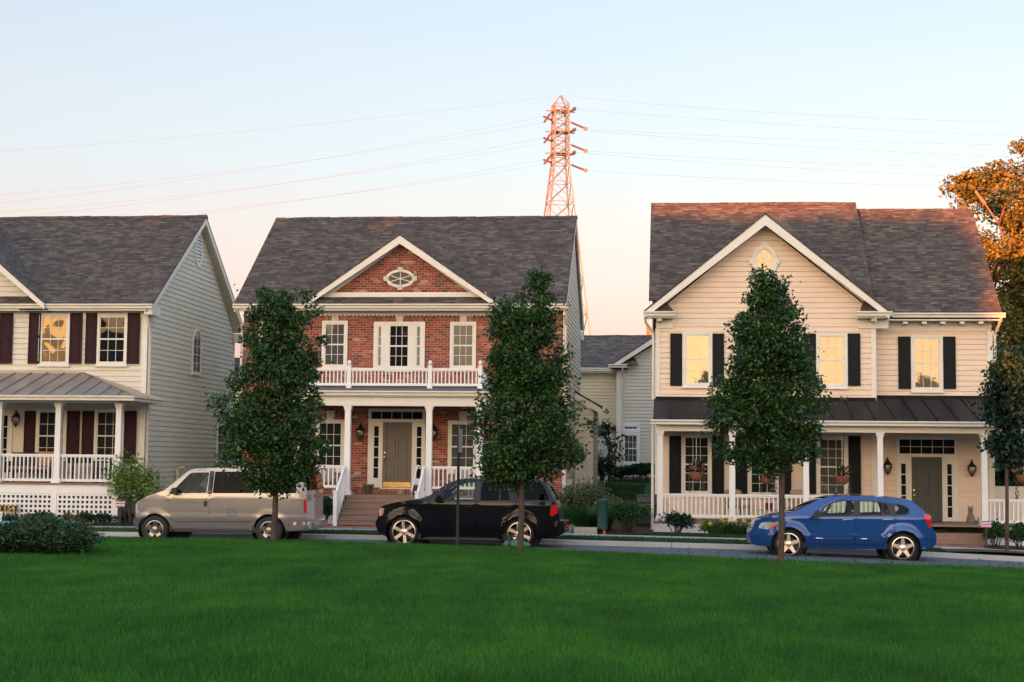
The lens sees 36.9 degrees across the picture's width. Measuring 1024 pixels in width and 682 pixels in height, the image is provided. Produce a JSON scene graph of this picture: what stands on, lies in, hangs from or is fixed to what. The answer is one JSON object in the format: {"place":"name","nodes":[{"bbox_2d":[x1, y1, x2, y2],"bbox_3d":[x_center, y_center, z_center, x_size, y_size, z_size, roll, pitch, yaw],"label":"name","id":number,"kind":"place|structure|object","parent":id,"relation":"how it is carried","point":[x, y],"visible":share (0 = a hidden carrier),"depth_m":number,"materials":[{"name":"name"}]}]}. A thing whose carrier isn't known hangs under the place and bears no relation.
{"place":"outdoors","nodes":[
{"label":"outdoors","id":0,"kind":"place"},
{"bbox_2d":[60,511,72,520],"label":"border shrub","id":1,"kind":"object","parent":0,"point":[65,516],"visible":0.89,"depth_m":43.91,"materials":[{"name":"green plant"}]},
{"bbox_2d":[323,525,376,528],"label":"brick path","id":2,"kind":"structure","parent":0,"point":[350,526],"depth_m":43.59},
{"bbox_2d":[0,535,1023,681],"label":"lawn","id":3,"kind":"structure","parent":0,"point":[150,674],"depth_m":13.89,"materials":[{"name":"plant"}]},
{"bbox_2d":[0,525,18,551],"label":"juniper bush","id":4,"kind":"object","parent":3,"relation":"on","point":[2,527],"visible":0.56,"depth_m":25.88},
{"bbox_2d":[0,511,108,553],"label":"juniper bush","id":5,"kind":"object","parent":3,"relation":"on","point":[30,534],"visible":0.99,"depth_m":25.94,"materials":[{"name":"plant"}]},
{"bbox_2d":[202,284,333,541],"bbox_3d":[-4.922,1.532,31.444,2.674,5.396,2.826,0,-5,6],"label":"pear tree","id":6,"kind":"object","parent":3,"relation":"on","point":[256,432],"visible":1,"depth_m":31.06,"materials":[{"name":"green plant"}]},
{"bbox_2d":[465,263,610,550],"bbox_3d":[0.237,1.339,31.057,2.618,5.994,2.726,3,-5,-24],"label":"pear tree","id":7,"kind":"object","parent":3,"relation":"on","point":[508,453],"visible":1,"depth_m":30.59,"materials":[{"name":"green plant"}]},
{"bbox_2d":[695,264,847,561],"bbox_3d":[5.025,1.481,30.439,2.747,6.064,2.453,3,-5,-23],"label":"pear tree","id":8,"kind":"object","parent":3,"relation":"on","point":[749,404],"visible":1,"depth_m":30.14,"materials":[{"name":"green plant"}]},
{"bbox_2d":[636,547,1020,567],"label":"edge weeds","id":9,"kind":"object","parent":3,"relation":"on","point":[841,557],"visible":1,"depth_m":30.43,"materials":[{"name":"green plant"}]},
{"bbox_2d":[0,0,1023,386],"label":"sky","id":10,"kind":"structure","parent":0,"point":[83,73],"materials":[{"name":"blue"}]},
{"bbox_2d":[502,536,530,547],"bbox_3d":[0.111,4.835,36.869,0.692,0.321,0.373,0,-5,6],"label":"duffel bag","id":11,"kind":"object","parent":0,"point":[511,541],"visible":0.52,"depth_m":36.75,"materials":[{"name":"green fabric"}]},
{"bbox_2d":[93,526,947,552],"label":"verge grass","id":12,"kind":"structure","parent":0,"point":[564,536],"depth_m":40.14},
{"bbox_2d":[87,477,1021,549],"bbox_3d":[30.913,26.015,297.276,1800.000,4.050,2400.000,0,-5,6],"label":"ground","id":13,"kind":"structure","parent":0,"point":[641,481],"depth_m":57.30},
{"bbox_2d":[0,505,17,515],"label":"house number sign","id":14,"kind":"object","parent":13,"relation":"on","point":[8,508],"visible":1,"depth_m":44.37,"materials":[{"name":"black metal"}]},
{"bbox_2d":[0,513,19,520],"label":"border shrub","id":15,"kind":"object","parent":13,"relation":"on","point":[7,517],"visible":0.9,"depth_m":44.16,"materials":[{"name":"green plant"}]},
{"bbox_2d":[67,512,86,524],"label":"strap leaf plant","id":16,"kind":"object","parent":13,"relation":"on","point":[78,518],"visible":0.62,"depth_m":43.81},
{"bbox_2d":[75,511,93,524],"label":"border shrub","id":17,"kind":"object","parent":13,"relation":"on","point":[88,516],"visible":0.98,"depth_m":43.88,"materials":[{"name":"green plant"}]},
{"bbox_2d":[91,512,118,522],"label":"border shrub","id":18,"kind":"object","parent":13,"relation":"on","point":[102,517],"visible":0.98,"depth_m":43.82,"materials":[{"name":"green plant"}]},
{"bbox_2d":[116,500,124,524],"bbox_3d":[-11.147,4.947,43.687,0.271,0.848,0.034,0,-5,6],"label":"yard sign","id":19,"kind":"object","parent":13,"relation":"on","point":[120,504],"visible":0.93,"depth_m":43.69,"materials":[{"name":"white plastic"}]},
{"bbox_2d":[0,215,243,524],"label":"cream house","id":20,"kind":"structure","parent":13,"relation":"on","point":[117,337],"depth_m":47.27,"materials":[{"name":"wood"}]},
{"bbox_2d":[4,451,53,481],"bbox_3d":[-14.468,3.785,46.310,1.500,0.920,0.610,0,-5,6],"label":"garden sofa","id":21,"kind":"object","parent":20,"relation":"on","point":[34,459],"visible":0.46,"depth_m":46.40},
{"bbox_2d":[35,409,67,464],"bbox_3d":[-14.066,2.918,46.862,1.034,1.699,0.075,0,-5,6],"label":"window","id":22,"kind":"structure","parent":20,"relation":"in","point":[45,418],"depth_m":46.89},
{"bbox_2d":[36,313,69,366],"bbox_3d":[-14.042,-0.038,47.094,1.038,1.653,0.075,0,-5,6],"label":"window","id":23,"kind":"structure","parent":20,"relation":"in","point":[55,332],"depth_m":47.10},
{"bbox_2d":[64,462,103,482],"bbox_3d":[-12.805,3.929,46.025,1.100,0.620,0.650,0,-5,6],"label":"patio table","id":24,"kind":"object","parent":20,"relation":"on","point":[80,462],"visible":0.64,"depth_m":45.80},
{"bbox_2d":[93,454,113,482],"bbox_3d":[-12.207,3.817,46.044,0.550,0.860,0.560,3,-5,-32],"label":"patio chair","id":25,"kind":"object","parent":20,"relation":"on","point":[102,469],"visible":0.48,"depth_m":45.91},
{"bbox_2d":[93,409,124,464],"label":"window","id":26,"kind":"structure","parent":20,"relation":"in","point":[104,419],"depth_m":46.71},
{"bbox_2d":[94,313,127,366],"bbox_3d":[-12.216,-0.038,46.905,1.031,1.647,0.075,0,-5,6],"label":"window","id":27,"kind":"structure","parent":20,"relation":"in","point":[111,340],"depth_m":46.92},
{"bbox_2d":[191,328,201,375],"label":"arched window","id":28,"kind":"structure","parent":20,"relation":"in","point":[196,356],"depth_m":51.69,"materials":[{"name":"white glass"}]},
{"bbox_2d":[216,422,237,462],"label":"window","id":29,"kind":"structure","parent":20,"relation":"in","point":[219,446],"depth_m":54.44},
{"bbox_2d":[102,449,165,524],"bbox_3d":[-10.859,4.190,43.861,1.884,2.257,1.148,-1,-5,14],"label":"tall shrub","id":30,"kind":"object","parent":13,"relation":"on","point":[122,481],"visible":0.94,"depth_m":43.75,"materials":[{"name":"green plant"}]},
{"bbox_2d":[232,358,242,466],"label":"house","id":31,"kind":"structure","parent":13,"relation":"on","point":[237,361],"depth_m":82.47,"materials":[{"name":"brick"}]},
{"bbox_2d":[323,495,332,518],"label":"evergreen shrub","id":32,"kind":"object","parent":13,"relation":"on","point":[327,506],"visible":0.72,"depth_m":44.17,"materials":[{"name":"green plant"}]},
{"bbox_2d":[88,483,745,537],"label":"yard grass","id":33,"kind":"structure","parent":13,"relation":"on","point":[628,494],"depth_m":43.83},
{"bbox_2d":[232,216,609,525],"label":"brick house","id":34,"kind":"structure","parent":13,"relation":"on","point":[401,321],"depth_m":47.76,"materials":[{"name":"brick"}]},
{"bbox_2d":[317,468,335,493],"bbox_3d":[-5.644,4.162,46.240,0.660,0.877,0.550,1,-4,0],"label":"wicker chair","id":35,"kind":"object","parent":34,"relation":"on","point":[326,474],"visible":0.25,"depth_m":46.47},
{"bbox_2d":[315,420,344,472],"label":"window","id":36,"kind":"structure","parent":34,"relation":"in","point":[334,430],"depth_m":47.70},
{"bbox_2d":[321,321,347,367],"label":"window","id":37,"kind":"structure","parent":34,"relation":"in","point":[337,331],"depth_m":47.93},
{"bbox_2d":[363,484,373,493],"bbox_3d":[-4.335,4.474,46.386,0.350,0.300,0.350,0,-5,6],"label":"plant pot","id":38,"kind":"object","parent":34,"relation":"on","point":[368,488],"visible":1,"depth_m":46.27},
{"bbox_2d":[373,322,385,367],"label":"window","id":39,"kind":"structure","parent":34,"relation":"in","point":[379,345],"depth_m":47.78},
{"bbox_2d":[368,409,425,421],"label":"window","id":40,"kind":"structure","parent":34,"relation":"in","point":[374,415],"depth_m":47.55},
{"bbox_2d":[382,422,411,487],"bbox_3d":[-3.552,3.518,47.428,0.906,2.016,0.116,0,-5,6],"label":"door","id":41,"kind":"structure","parent":34,"relation":"in","point":[397,436],"depth_m":47.46,"materials":[{"name":"beige paint"}]},
{"bbox_2d":[384,322,412,371],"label":"window","id":42,"kind":"structure","parent":34,"relation":"in","point":[398,334],"depth_m":47.72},
{"bbox_2d":[383,267,416,289],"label":"oval window","id":43,"kind":"structure","parent":34,"relation":"in","point":[400,278],"depth_m":47.85,"materials":[{"name":"wood"}]},
{"bbox_2d":[412,322,424,367],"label":"window","id":44,"kind":"structure","parent":34,"relation":"in","point":[418,328],"depth_m":47.65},
{"bbox_2d":[449,469,472,495],"bbox_3d":[-1.500,4.179,45.808,0.660,0.858,0.550,0,-5,12],"label":"wicker chair","id":45,"kind":"object","parent":34,"relation":"on","point":[462,473],"visible":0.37,"depth_m":46.02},
{"bbox_2d":[446,420,476,473],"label":"window","id":46,"kind":"structure","parent":34,"relation":"in","point":[453,426],"depth_m":47.28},
{"bbox_2d":[450,322,475,367],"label":"window","id":47,"kind":"structure","parent":34,"relation":"in","point":[462,334],"depth_m":47.53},
{"bbox_2d":[92,532,1023,561],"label":"kerb","id":48,"kind":"structure","parent":13,"relation":"on","point":[647,544],"depth_m":39.20,"materials":[{"name":"concrete"}]},
{"bbox_2d":[543,95,590,334],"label":"transmission tower","id":49,"kind":"structure","parent":13,"relation":"on","point":[553,114],"depth_m":202.46,"materials":[{"name":"metal"}]},
{"bbox_2d":[0,123,539,194],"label":"power line","id":50,"kind":"object","parent":49,"relation":"attached to","point":[274,165],"visible":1,"depth_m":213.15,"materials":[{"name":"metal"}]},
{"bbox_2d":[6,117,537,202],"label":"power line","id":51,"kind":"object","parent":49,"relation":"attached to","point":[267,167],"visible":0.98,"depth_m":215.68,"materials":[{"name":"metal"}]},
{"bbox_2d":[5,143,542,211],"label":"power line","id":52,"kind":"object","parent":49,"relation":"attached to","point":[274,184],"visible":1,"depth_m":212.41,"materials":[{"name":"metal"}]},
{"bbox_2d":[6,96,552,150],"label":"power line","id":53,"kind":"object","parent":49,"relation":"attached to","point":[292,126],"visible":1,"depth_m":213.71,"materials":[{"name":"metal"}]},
{"bbox_2d":[21,138,538,216],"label":"power line","id":54,"kind":"object","parent":49,"relation":"attached to","point":[283,183],"visible":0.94,"depth_m":214.88,"materials":[{"name":"metal"}]},
{"bbox_2d":[167,164,542,214],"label":"power line","id":55,"kind":"object","parent":49,"relation":"attached to","point":[349,193],"visible":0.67,"depth_m":209.73,"materials":[{"name":"metal"}]},
{"bbox_2d":[600,171,943,186],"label":"power line","id":56,"kind":"object","parent":49,"relation":"attached to","point":[770,180],"visible":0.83,"depth_m":194.58,"materials":[{"name":"metal"}]},
{"bbox_2d":[561,95,993,121],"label":"power line","id":57,"kind":"object","parent":49,"relation":"attached to","point":[786,113],"visible":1,"depth_m":195.19,"materials":[{"name":"metal"}]},
{"bbox_2d":[594,151,969,167],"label":"power line","id":58,"kind":"object","parent":49,"relation":"attached to","point":[786,161],"visible":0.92,"depth_m":194.31,"materials":[{"name":"metal"}]},
{"bbox_2d":[596,129,989,144],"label":"power line","id":59,"kind":"object","parent":49,"relation":"attached to","point":[803,139],"visible":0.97,"depth_m":193.95,"materials":[{"name":"metal"}]},
{"bbox_2d":[580,109,1023,136],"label":"power line","id":60,"kind":"object","parent":49,"relation":"attached to","point":[803,125],"visible":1,"depth_m":195.78,"materials":[{"name":"metal"}]},
{"bbox_2d":[583,130,1023,157],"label":"power line","id":61,"kind":"object","parent":49,"relation":"attached to","point":[791,145],"visible":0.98,"depth_m":195.49,"materials":[{"name":"metal"}]},
{"bbox_2d":[597,453,606,478],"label":"evergreen shrub","id":62,"kind":"object","parent":13,"relation":"on","point":[600,469],"visible":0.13,"depth_m":57.78,"materials":[{"name":"green plant"}]},
{"bbox_2d":[598,418,627,489],"bbox_3d":[3.499,4.154,55.687,1.370,2.722,0.998,1,-5,-4],"label":"slim leaved tree","id":63,"kind":"object","parent":13,"relation":"on","point":[610,465],"visible":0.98,"depth_m":55.67,"materials":[{"name":"green plant"}]},
{"bbox_2d":[580,335,654,482],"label":"pale house","id":64,"kind":"structure","parent":13,"relation":"on","point":[616,375],"depth_m":61.90,"materials":[{"name":"wood"}]},
{"bbox_2d":[623,424,639,431],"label":"window","id":65,"kind":"structure","parent":64,"relation":"in","point":[626,427],"depth_m":61.70,"materials":[{"name":"white plastic"}]},
{"bbox_2d":[623,432,639,465],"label":"window","id":66,"kind":"structure","parent":64,"relation":"in","point":[632,456],"depth_m":61.64,"materials":[{"name":"white plastic"}]},
{"bbox_2d":[611,464,630,480],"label":"foundation shrub","id":67,"kind":"object","parent":13,"relation":"on","point":[621,474],"visible":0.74,"depth_m":60.04,"materials":[{"name":"green plant"}]},
{"bbox_2d":[623,462,650,481],"bbox_3d":[4.904,5.142,60.164,1.246,0.840,1.053,0,-5,6],"label":"foundation shrub","id":68,"kind":"object","parent":13,"relation":"on","point":[633,468],"visible":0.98,"depth_m":59.97,"materials":[{"name":"green plant"}]},
{"bbox_2d":[637,462,654,481],"bbox_3d":[5.260,5.146,60.125,0.932,0.845,1.007,-3,-6,41],"label":"foundation shrub","id":69,"kind":"object","parent":13,"relation":"on","point":[647,467],"visible":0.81,"depth_m":59.96,"materials":[{"name":"green plant"}]},
{"bbox_2d":[598,525,706,533],"bbox_3d":[5.927,5.497,43.977,9.900,0.268,3.500,0,-5,6],"label":"mulch bed","id":70,"kind":"object","parent":13,"relation":"on","point":[617,529],"visible":0.15,"depth_m":44.08,"materials":[{"name":"brown soil"}]},
{"bbox_2d":[574,527,597,533],"bbox_3d":[2.048,5.305,42.653,0.644,0.262,0.457,0,-5,6],"label":"meter box","id":71,"kind":"object","parent":70,"relation":"on","point":[585,530],"visible":0.73,"depth_m":42.44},
{"bbox_2d":[556,476,616,509],"bbox_3d":[2.134,4.731,45.333,2.185,1.618,1.332,0,-5,6],"label":"grey leaved shrub","id":72,"kind":"object","parent":70,"relation":"on","point":[571,497],"visible":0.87,"depth_m":45.19,"materials":[{"name":"green plant"}]},
{"bbox_2d":[563,501,617,531],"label":"ornamental grass","id":73,"kind":"object","parent":70,"relation":"on","point":[584,517],"depth_m":43.04,"materials":[{"name":"green plant"}]},
{"bbox_2d":[597,499,607,533],"bbox_3d":[2.509,4.901,42.615,0.306,1.003,0.306,0,-5,6],"label":"utility pedestal","id":74,"kind":"object","parent":70,"relation":"on","point":[602,513],"visible":0.94,"depth_m":42.50,"materials":[{"name":"green plastic"}]},
{"bbox_2d":[589,495,625,529],"bbox_3d":[2.823,4.948,44.137,1.198,1.065,0.869,0,-5,6],"label":"evergreen shrub","id":75,"kind":"object","parent":70,"relation":"on","point":[613,500],"visible":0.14,"depth_m":44.16,"materials":[{"name":"green plant"}]},
{"bbox_2d":[608,500,654,532],"bbox_3d":[3.298,4.934,42.984,1.398,0.985,1.183,0,-5,6],"label":"azalea bush","id":76,"kind":"object","parent":70,"relation":"on","point":[625,511],"visible":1,"depth_m":42.84,"materials":[{"name":"green plant"}]},
{"bbox_2d":[634,494,656,526],"bbox_3d":[4.020,5.053,45.774,0.820,0.972,0.400,0,-5,6],"label":"air conditioner","id":77,"kind":"object","parent":70,"relation":"on","point":[643,498],"visible":0.45,"depth_m":45.60,"materials":[{"name":"grey metal"}]},
{"bbox_2d":[657,510,696,532],"bbox_3d":[4.622,5.060,42.676,0.994,0.753,0.908,-3,-6,40],"label":"rhododendron","id":78,"kind":"object","parent":70,"relation":"on","point":[678,519],"visible":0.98,"depth_m":42.59,"materials":[{"name":"green plant"}]},
{"bbox_2d":[697,519,716,533],"bbox_3d":[5.467,5.187,42.579,0.704,0.527,0.576,0,-5,6],"label":"lily bed","id":79,"kind":"object","parent":70,"relation":"on","point":[705,528],"visible":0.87,"depth_m":42.54,"materials":[{"name":"green plant"}]},
{"bbox_2d":[702,516,754,534],"bbox_3d":[6.205,5.103,42.394,2.016,0.584,1.212,0,-5,6],"label":"lily bed","id":80,"kind":"object","parent":70,"relation":"on","point":[730,527],"visible":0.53,"depth_m":42.27,"materials":[{"name":"green plant"}]},
{"bbox_2d":[644,202,1023,545],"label":"tan house","id":81,"kind":"structure","parent":13,"relation":"on","point":[901,306],"depth_m":46.04,"materials":[{"name":"wood"}]},
{"bbox_2d":[684,431,706,491],"bbox_3d":[5.310,3.436,44.340,0.607,1.876,0.716,1,-5,-5],"label":"hanging basket","id":82,"kind":"object","parent":81,"relation":"hanging from","point":[697,475],"visible":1,"depth_m":44.19,"materials":[{"name":"green plant"}]},
{"bbox_2d":[681,332,711,387],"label":"window","id":83,"kind":"structure","parent":81,"relation":"in","point":[697,346],"depth_m":46.23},
{"bbox_2d":[681,434,711,493],"bbox_3d":[5.525,3.714,45.971,0.959,1.865,0.075,0,-5,6],"label":"window","id":84,"kind":"structure","parent":81,"relation":"in","point":[704,446],"depth_m":46.00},
{"bbox_2d":[724,490,750,520],"bbox_3d":[6.547,4.768,44.622,0.620,0.890,0.550,2,-5,-23],"label":"porch chair","id":85,"kind":"object","parent":81,"relation":"on","point":[739,498],"visible":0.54,"depth_m":44.76,"materials":[{"name":"beige wood"}]},
{"bbox_2d":[747,435,778,497],"bbox_3d":[7.485,3.736,45.765,0.981,1.872,0.075,0,-5,6],"label":"window","id":86,"kind":"structure","parent":81,"relation":"in","point":[754,484],"depth_m":45.74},
{"bbox_2d":[749,242,779,277],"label":"oval window","id":87,"kind":"structure","parent":81,"relation":"in","point":[764,254],"depth_m":46.26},
{"bbox_2d":[759,436,776,499],"bbox_3d":[7.366,3.538,44.107,0.684,2.075,0.706,-2,-5,33],"label":"hanging basket","id":88,"kind":"object","parent":81,"relation":"hanging from","point":[764,480],"visible":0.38,"depth_m":43.96,"materials":[{"name":"green plant"}]},
{"bbox_2d":[785,490,809,509],"bbox_3d":[8.251,4.761,44.445,0.660,0.910,0.550,-2,-5,29],"label":"porch chair","id":89,"kind":"object","parent":81,"relation":"on","point":[796,492],"visible":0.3,"depth_m":44.68,"materials":[{"name":"beige wood"}]},
{"bbox_2d":[816,436,847,494],"bbox_3d":[9.496,3.757,45.554,0.988,1.879,0.075,0,-5,6],"label":"window","id":90,"kind":"structure","parent":81,"relation":"in","point":[834,448],"depth_m":45.58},
{"bbox_2d":[816,333,848,388],"bbox_3d":[9.540,0.598,45.802,0.978,1.684,0.075,0,-5,6],"label":"window","id":91,"kind":"structure","parent":81,"relation":"in","point":[833,364],"depth_m":45.82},
{"bbox_2d":[833,461,851,494],"bbox_3d":[9.433,3.467,43.861,0.564,1.930,0.750,0,-5,6],"label":"hanging basket","id":92,"kind":"object","parent":81,"relation":"hanging from","point":[841,478],"visible":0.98,"depth_m":43.74,"materials":[{"name":"green plant"}]},
{"bbox_2d":[896,436,957,456],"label":"window","id":93,"kind":"structure","parent":81,"relation":"in","point":[906,446],"depth_m":45.92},
{"bbox_2d":[911,457,942,527],"bbox_3d":[12.372,4.518,45.775,0.889,2.111,0.116,0,-5,6],"label":"door","id":94,"kind":"structure","parent":81,"relation":"in","point":[926,471],"depth_m":45.83,"materials":[{"name":"grey paint"}]},
{"bbox_2d":[910,335,944,392],"bbox_3d":[12.455,0.686,46.096,0.993,1.741,0.075,0,-5,6],"label":"window","id":95,"kind":"structure","parent":81,"relation":"in","point":[926,350],"depth_m":46.11,"materials":[{"name":"glass"}]},
{"bbox_2d":[966,505,978,522],"bbox_3d":[13.369,5.017,44.583,0.356,0.520,0.290,0,-5,6],"label":"cat figurine","id":96,"kind":"object","parent":81,"relation":"on","point":[970,518],"visible":1,"depth_m":44.52,"materials":[{"name":"grey stone"}]},
{"bbox_2d":[1011,461,1023,498],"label":"hanging basket","id":97,"kind":"object","parent":81,"relation":"hanging from","point":[1020,478],"visible":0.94,"depth_m":43.26,"materials":[{"name":"green plant"}]},
{"bbox_2d":[937,137,1023,353],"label":"oak tree","id":98,"kind":"object","parent":13,"relation":"on","point":[1007,257],"visible":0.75,"depth_m":60.24,"materials":[{"name":"orange plant"}]},
{"bbox_2d":[981,521,990,548],"bbox_3d":[12.766,5.270,41.325,0.255,0.851,0.034,0,-5,6],"label":"yard sign","id":99,"kind":"object","parent":13,"relation":"on","point":[985,524],"visible":0.93,"depth_m":41.34,"materials":[{"name":"white plastic"}]},
{"bbox_2d":[985,544,1023,549],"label":"mulch bed","id":100,"kind":"object","parent":13,"relation":"on","point":[1003,546],"visible":0.35,"depth_m":41.91,"materials":[{"name":"brown soil"}]},
{"bbox_2d":[981,519,1009,546],"bbox_3d":[13.164,5.248,41.805,0.778,0.838,0.859,0,-5,6],"label":"rounded shrub","id":101,"kind":"object","parent":100,"relation":"on","point":[995,530],"visible":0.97,"depth_m":41.64,"materials":[{"name":"green plant"}]},
{"bbox_2d":[1004,520,1023,548],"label":"rounded shrub","id":102,"kind":"object","parent":100,"relation":"on","point":[1016,533],"visible":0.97,"depth_m":41.60,"materials":[{"name":"green plant"}]},
{"bbox_2d":[993,338,1023,485],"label":"background tree","id":103,"kind":"object","parent":13,"relation":"on","point":[1000,476],"visible":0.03,"depth_m":54.56,"materials":[{"name":"green plant"}]},
{"bbox_2d":[92,526,1023,550],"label":"sidewalk","id":104,"kind":"structure","parent":0,"point":[944,547],"depth_m":41.59,"materials":[{"name":"concrete"}]},
{"bbox_2d":[96,531,1023,556],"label":"verge","id":105,"kind":"structure","parent":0,"point":[993,553],"depth_m":39.18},
{"bbox_2d":[945,549,1023,552],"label":"tree pit","id":106,"kind":"object","parent":105,"relation":"on","point":[986,550],"visible":0.95,"depth_m":39.02,"materials":[{"name":"soil"}]},
{"bbox_2d":[967,338,1023,553],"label":"slim leaved tree","id":107,"kind":"object","parent":106,"relation":"on","point":[1003,404],"visible":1,"depth_m":39.27,"materials":[{"name":"green plant"}]},
{"bbox_2d":[123,537,1023,569],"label":"road","id":108,"kind":"structure","parent":0,"point":[819,557],"depth_m":37.41,"materials":[{"name":"asphalt"}]},
{"bbox_2d":[133,463,327,539],"bbox_3d":[-7.190,4.174,39.194,4.748,2.098,2.350,0,-5,6],"label":"passenger van","id":109,"kind":"object","parent":108,"relation":"on","point":[182,506],"visible":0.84,"depth_m":38.33,"materials":[{"name":"beige paint"}]},
{"bbox_2d":[456,429,462,545],"bbox_3d":[-1.121,3.243,32.036,0.068,2.818,0.302,0,-5,13],"label":"sign post","id":110,"kind":"object","parent":108,"relation":"on","point":[459,440],"visible":0.79,"depth_m":32.03,"materials":[{"name":"metal"}]},
{"bbox_2d":[376,475,568,547],"bbox_3d":[-0.965,4.307,38.627,4.876,1.885,2.299,0,-5,6],"label":"parked suv","id":111,"kind":"object","parent":108,"relation":"on","point":[485,513],"visible":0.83,"depth_m":37.75,"materials":[{"name":"black paint"}]},
{"bbox_2d":[746,494,936,560],"bbox_3d":[7.965,4.579,37.409,4.484,1.684,2.191,0,-5,6],"label":"parked hatchback","id":112,"kind":"object","parent":108,"relation":"on","point":[904,531],"visible":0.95,"depth_m":36.60,"materials":[{"name":"blue paint"}]},
{"bbox_2d":[935,543,985,547],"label":"brick path","id":113,"kind":"structure","parent":0,"point":[958,545],"depth_m":41.63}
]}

